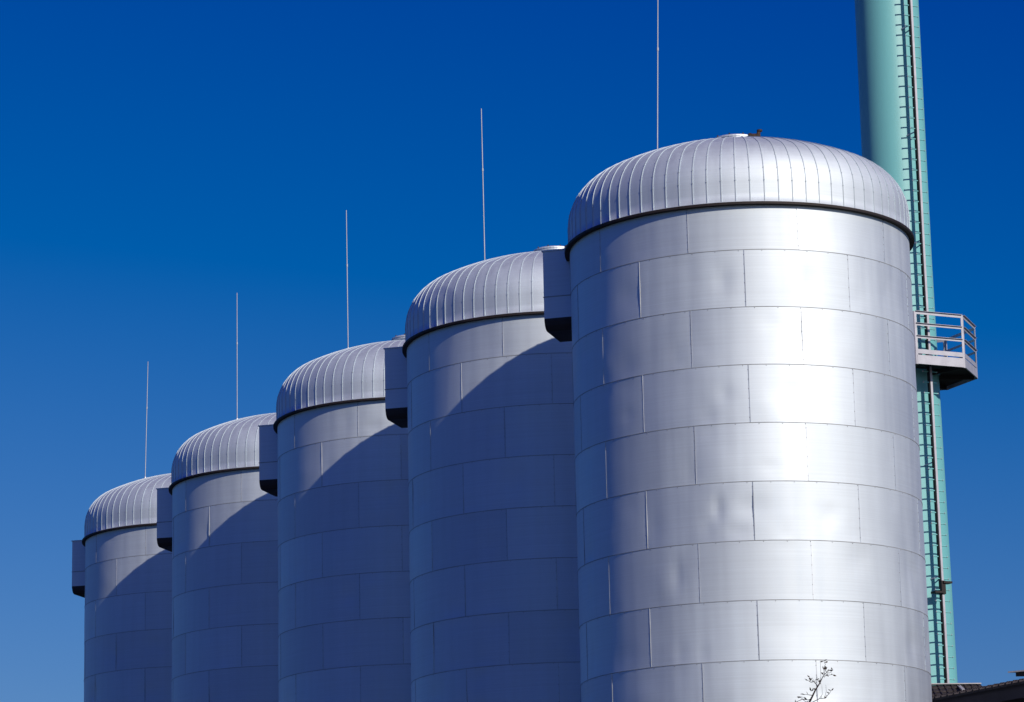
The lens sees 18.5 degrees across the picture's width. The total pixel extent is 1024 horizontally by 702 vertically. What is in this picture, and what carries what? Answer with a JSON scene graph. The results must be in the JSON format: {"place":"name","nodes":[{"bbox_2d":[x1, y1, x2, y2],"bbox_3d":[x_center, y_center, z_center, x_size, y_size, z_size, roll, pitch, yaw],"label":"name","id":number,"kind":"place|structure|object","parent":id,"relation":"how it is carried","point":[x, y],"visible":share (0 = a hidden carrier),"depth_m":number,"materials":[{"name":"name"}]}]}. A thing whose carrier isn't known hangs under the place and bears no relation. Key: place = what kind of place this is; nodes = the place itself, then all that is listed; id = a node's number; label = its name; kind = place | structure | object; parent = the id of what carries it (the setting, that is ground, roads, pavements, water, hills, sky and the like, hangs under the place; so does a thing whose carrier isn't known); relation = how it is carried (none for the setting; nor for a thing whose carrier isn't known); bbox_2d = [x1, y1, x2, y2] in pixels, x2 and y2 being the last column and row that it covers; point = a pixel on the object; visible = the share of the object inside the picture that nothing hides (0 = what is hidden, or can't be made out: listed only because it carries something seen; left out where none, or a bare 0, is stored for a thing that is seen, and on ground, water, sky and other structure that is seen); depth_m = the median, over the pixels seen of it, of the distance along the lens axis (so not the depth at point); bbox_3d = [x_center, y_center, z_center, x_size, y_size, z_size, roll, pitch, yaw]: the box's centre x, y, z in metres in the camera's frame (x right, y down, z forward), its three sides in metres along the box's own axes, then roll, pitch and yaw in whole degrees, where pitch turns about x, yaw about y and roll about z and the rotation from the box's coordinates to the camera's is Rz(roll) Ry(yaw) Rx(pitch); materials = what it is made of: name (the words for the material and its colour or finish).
{"place":"outdoors","nodes":[
{"label":"outdoors","id":0,"kind":"place"},
{"bbox_2d":[0,0,1023,701],"label":"sky","id":1,"kind":"structure","parent":0,"point":[179,179],"materials":[{"name":"blue"}]},
{"bbox_2d":[795,659,835,701],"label":"young tree","id":2,"kind":"object","parent":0,"point":[819,681],"visible":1,"depth_m":33.02,"materials":[{"name":"grey plant"}]},
{"bbox_2d":[932,678,1023,701],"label":"hall building","id":3,"kind":"structure","parent":0,"point":[1010,691],"depth_m":63.03,"materials":[{"name":"tile"}]},
{"label":"yard","id":4,"kind":"structure","parent":0,"visible":0},
{"bbox_2d":[72,368,171,701],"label":"storage tank","id":5,"kind":"object","parent":4,"relation":"on","point":[121,572],"visible":0.37,"depth_m":82.47,"materials":[{"name":"metal"}]},
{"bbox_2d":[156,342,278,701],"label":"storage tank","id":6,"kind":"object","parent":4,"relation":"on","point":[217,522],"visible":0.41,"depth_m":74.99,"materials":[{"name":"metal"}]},
{"bbox_2d":[258,210,410,701],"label":"storage tank","id":7,"kind":"object","parent":4,"relation":"on","point":[333,458],"visible":0.4,"depth_m":67.52,"materials":[{"name":"metal"}]},
{"bbox_2d":[383,109,580,701],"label":"storage tank","id":8,"kind":"object","parent":4,"relation":"on","point":[478,387],"visible":0.5,"depth_m":60.07,"materials":[{"name":"metal"}]},
{"bbox_2d":[541,0,931,701],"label":"storage tank","id":9,"kind":"object","parent":4,"relation":"on","point":[729,316],"visible":0.99,"depth_m":52.69,"materials":[{"name":"metal"}]},
{"bbox_2d":[855,0,977,685],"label":"chimney","id":10,"kind":"object","parent":4,"relation":"on","point":[891,104],"visible":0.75,"depth_m":82.02,"materials":[{"name":"green paint"}]},
{"bbox_2d":[931,683,981,696],"bbox_3d":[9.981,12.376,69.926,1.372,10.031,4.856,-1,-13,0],"label":"annex building","id":11,"kind":"structure","parent":4,"relation":"on","point":[940,688],"depth_m":70.75,"materials":[{"name":"tile"}]},
{"bbox_2d":[1008,670,1023,676],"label":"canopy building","id":12,"kind":"structure","parent":4,"relation":"on","point":[1019,673],"depth_m":68.00,"materials":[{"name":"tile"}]}
]}

